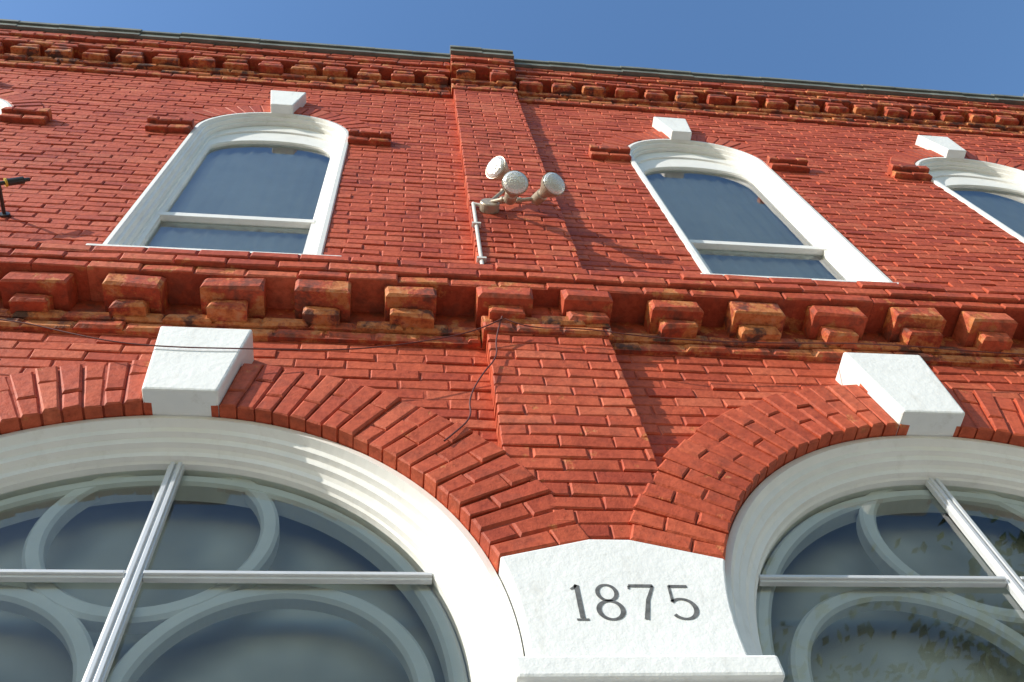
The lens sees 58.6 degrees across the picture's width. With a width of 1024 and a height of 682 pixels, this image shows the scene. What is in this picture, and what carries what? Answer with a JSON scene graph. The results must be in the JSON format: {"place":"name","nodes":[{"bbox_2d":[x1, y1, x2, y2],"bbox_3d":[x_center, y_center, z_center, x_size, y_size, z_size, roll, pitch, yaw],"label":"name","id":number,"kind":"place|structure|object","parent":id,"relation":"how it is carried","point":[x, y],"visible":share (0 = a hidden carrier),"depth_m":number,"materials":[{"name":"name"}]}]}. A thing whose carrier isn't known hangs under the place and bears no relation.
{"place":"outdoors","nodes":[
{"label":"outdoors","id":0,"kind":"place"},
{"bbox_2d":[0,0,1023,95],"label":"sky","id":1,"kind":"structure","parent":0,"point":[967,46],"materials":[{"name":"blue"}]},
{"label":"pavement","id":2,"kind":"structure","parent":0,"visible":0},
{"bbox_2d":[0,33,1023,551],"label":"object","id":3,"kind":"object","parent":2,"relation":"on","point":[454,305],"visible":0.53,"depth_m":4.46,"materials":[{"name":"red brick"}]},
{"bbox_2d":[86,243,338,255],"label":"sill","id":4,"kind":"structure","parent":3,"relation":"attached to","point":[186,248],"depth_m":4.71,"materials":[{"name":"paint"}]},
{"bbox_2d":[103,112,348,254],"bbox_3d":[-1.702,-1.070,6.030,1.130,2.839,0.144,2,-62,-7],"label":"sash window","id":5,"kind":"structure","parent":4,"relation":"on","point":[148,213],"depth_m":6.10,"materials":[{"name":"white paint"}]},
{"bbox_2d":[103,112,348,254],"bbox_3d":[-1.702,-1.070,6.030,1.130,2.839,0.144,2,-62,-7],"label":"window frame","id":6,"kind":"structure","parent":5,"relation":"in","point":[152,208],"depth_m":6.10,"materials":[{"name":"white paint"}]},
{"bbox_2d":[146,146,329,253],"bbox_3d":[-1.711,-0.953,6.064,1.100,2.990,0.020,2,-62,-7],"label":"curtain","id":7,"kind":"object","parent":3,"relation":"hanging from","point":[270,181],"visible":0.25,"depth_m":6.06,"materials":[{"name":"fabric"}]},
{"bbox_2d":[271,90,305,113],"bbox_3d":[-1.839,-1.884,7.413,0.288,0.440,0.185,2,-62,-7],"label":"keystone","id":8,"kind":"object","parent":3,"relation":"attached to","point":[287,102],"visible":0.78,"depth_m":7.31,"materials":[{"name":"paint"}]},
{"bbox_2d":[0,29,1023,575],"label":"brickwork","id":9,"kind":"object","parent":3,"relation":"attached to","point":[332,297],"visible":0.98,"depth_m":4.44,"materials":[{"name":"brick"}]},
{"bbox_2d":[0,176,29,217],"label":"utility bracket","id":10,"kind":"object","parent":9,"relation":"attached to","point":[7,182],"visible":1,"depth_m":4.93,"materials":[{"name":"black metal"}]},
{"bbox_2d":[142,326,253,417],"bbox_3d":[-1.257,0.145,3.630,0.372,0.495,0.195,2,-62,-7],"label":"keystone","id":11,"kind":"object","parent":9,"relation":"attached to","point":[189,381],"visible":0.65,"depth_m":3.51,"materials":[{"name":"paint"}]},
{"bbox_2d":[0,318,502,350],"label":"utility cable","id":12,"kind":"object","parent":9,"relation":"attached to","point":[248,348],"visible":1,"depth_m":3.67,"materials":[{"name":"rubber"}]},
{"bbox_2d":[443,316,502,441],"bbox_3d":[-0.143,0.143,3.726,0.290,0.923,0.046,-7,-61,-2],"label":"utility cable","id":13,"kind":"object","parent":9,"relation":"attached to","point":[458,429],"visible":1,"depth_m":3.64,"materials":[{"name":"rubber"}]},
{"bbox_2d":[504,318,1023,354],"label":"utility cable","id":14,"kind":"object","parent":9,"relation":"attached to","point":[759,342],"visible":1,"depth_m":4.18,"materials":[{"name":"rubber"}]},
{"bbox_2d":[835,352,964,436],"bbox_3d":[1.699,0.258,3.990,0.372,0.495,0.195,2,-62,-7],"label":"keystone","id":15,"kind":"object","parent":9,"relation":"attached to","point":[914,394],"visible":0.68,"depth_m":3.89,"materials":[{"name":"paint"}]},
{"bbox_2d":[915,135,965,158],"bbox_3d":[3.815,-1.669,8.101,0.288,0.440,0.185,2,-62,-7],"label":"keystone","id":16,"kind":"object","parent":9,"relation":"attached to","point":[946,147],"visible":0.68,"depth_m":8.02,"materials":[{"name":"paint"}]},
{"bbox_2d":[0,19,1023,104],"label":"roof edge flashing","id":17,"kind":"object","parent":3,"relation":"on","point":[131,33],"visible":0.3,"depth_m":8.74,"materials":[{"name":"metal"}]},
{"bbox_2d":[471,156,564,263],"bbox_3d":[0.064,-0.750,5.150,0.556,1.425,0.306,2,-62,-7],"label":"floodlight","id":18,"kind":"object","parent":3,"relation":"on","point":[515,183],"visible":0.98,"depth_m":5.39,"materials":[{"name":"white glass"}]},
{"bbox_2d":[652,117,691,140],"bbox_3d":[1.384,-1.762,7.805,0.288,0.440,0.185,2,-62,-7],"label":"keystone","id":19,"kind":"object","parent":3,"relation":"attached to","point":[675,128],"visible":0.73,"depth_m":7.71,"materials":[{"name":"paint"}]},
{"bbox_2d":[646,172,842,279],"bbox_3d":[1.513,-0.830,6.457,1.100,2.990,0.020,2,-62,-7],"label":"curtain","id":20,"kind":"object","parent":3,"relation":"hanging from","point":[702,206],"visible":0.27,"depth_m":6.48,"materials":[{"name":"fabric"}]},
{"bbox_2d":[700,273,898,283],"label":"sill","id":21,"kind":"structure","parent":3,"relation":"attached to","point":[793,277],"depth_m":5.13,"materials":[{"name":"paint"}]},
{"bbox_2d":[629,139,891,281],"bbox_3d":[1.522,-0.947,6.423,1.130,2.839,0.144,2,-62,-7],"label":"sash window","id":22,"kind":"structure","parent":21,"relation":"on","point":[841,255],"depth_m":6.55,"materials":[{"name":"white paint"}]},
{"bbox_2d":[629,139,891,281],"bbox_3d":[1.522,-0.947,6.423,1.130,2.839,0.144,2,-62,-7],"label":"window frame","id":23,"kind":"structure","parent":22,"relation":"in","point":[651,156],"depth_m":6.55,"materials":[{"name":"white paint"}]},
{"bbox_2d":[952,190,1023,236],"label":"curtain","id":24,"kind":"object","parent":3,"relation":"hanging from","point":[1007,210],"depth_m":7.45,"materials":[{"name":"fabric"}]},
{"bbox_3d":[-3.944,-0.500,4.478,1.290,0.034,0.140,2,-62,-7],"label":"sill","id":25,"kind":"object","parent":3,"relation":"attached to","visible":0},
{"bbox_2d":[0,99,11,113],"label":"sash window","id":26,"kind":"structure","parent":25,"relation":"on","point":[3,103],"depth_m":6.79,"materials":[{"name":"white paint"}]},
{"bbox_2d":[0,99,11,113],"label":"window frame","id":27,"kind":"structure","parent":26,"relation":"in","point":[3,103],"depth_m":6.79,"materials":[{"name":"white paint"}]},
{"bbox_3d":[4.111,-0.193,5.459,1.290,0.034,0.140,2,-62,-7],"label":"sill","id":28,"kind":"object","parent":3,"relation":"attached to","visible":0},
{"bbox_2d":[915,157,1023,242],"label":"sash window","id":29,"kind":"structure","parent":28,"relation":"on","point":[949,175],"depth_m":7.74,"materials":[{"name":"white paint"}]},
{"bbox_2d":[915,157,1023,242],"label":"window frame","id":30,"kind":"structure","parent":29,"relation":"in","point":[949,174],"depth_m":7.73,"materials":[{"name":"white paint"}]},
{"bbox_2d":[511,655,784,681],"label":"stone pier","id":31,"kind":"structure","parent":2,"relation":"on","point":[734,668],"depth_m":2.40,"materials":[{"name":"white stone"}]},
{"bbox_2d":[498,539,746,655],"bbox_3d":[0.324,0.862,2.753,0.716,0.525,0.232,2,-62,-7],"label":"date stone","id":32,"kind":"object","parent":31,"relation":"on","point":[537,586],"visible":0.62,"depth_m":2.69,"materials":[{"name":"white stone"}]},
{"bbox_2d":[570,584,698,619],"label":"date numerals","id":33,"kind":"object","parent":32,"relation":"attached to","point":[620,605],"visible":1,"depth_m":2.68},
{"bbox_3d":[-0.876,2.397,-0.206,2.350,0.700,0.230,2,-62,-7],"label":"bulkhead","id":34,"kind":"object","parent":2,"relation":"on","visible":0},
{"bbox_2d":[0,415,523,681],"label":"arched shop window","id":35,"kind":"structure","parent":34,"relation":"on","point":[418,528],"depth_m":3.19,"materials":[{"name":"white paint"}]},
{"bbox_2d":[0,462,431,681],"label":"storm bars","id":36,"kind":"object","parent":35,"relation":"attached to","point":[134,576],"visible":1,"depth_m":2.88,"materials":[{"name":"metal"}]},
{"bbox_2d":[0,475,467,681],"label":"tracery","id":37,"kind":"object","parent":35,"relation":"attached to","point":[68,620],"visible":0.91,"depth_m":2.91,"materials":[{"name":"paint"}]},
{"bbox_3d":[2.080,2.510,0.154,2.350,0.700,0.230,2,-62,-7],"label":"bulkhead","id":38,"kind":"object","parent":2,"relation":"on","visible":0},
{"bbox_2d":[725,435,1023,681],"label":"arched shop window","id":39,"kind":"structure","parent":38,"relation":"on","point":[779,505],"depth_m":3.46,"materials":[{"name":"white paint"}]},
{"bbox_2d":[756,489,1023,681],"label":"tracery","id":40,"kind":"object","parent":39,"relation":"attached to","point":[1001,628],"visible":0.9,"depth_m":3.17,"materials":[{"name":"paint"}]},
{"bbox_2d":[758,478,1023,609],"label":"storm bars","id":41,"kind":"object","parent":39,"relation":"attached to","point":[1009,579],"visible":0.98,"depth_m":3.19,"materials":[{"name":"metal"}]}
]}

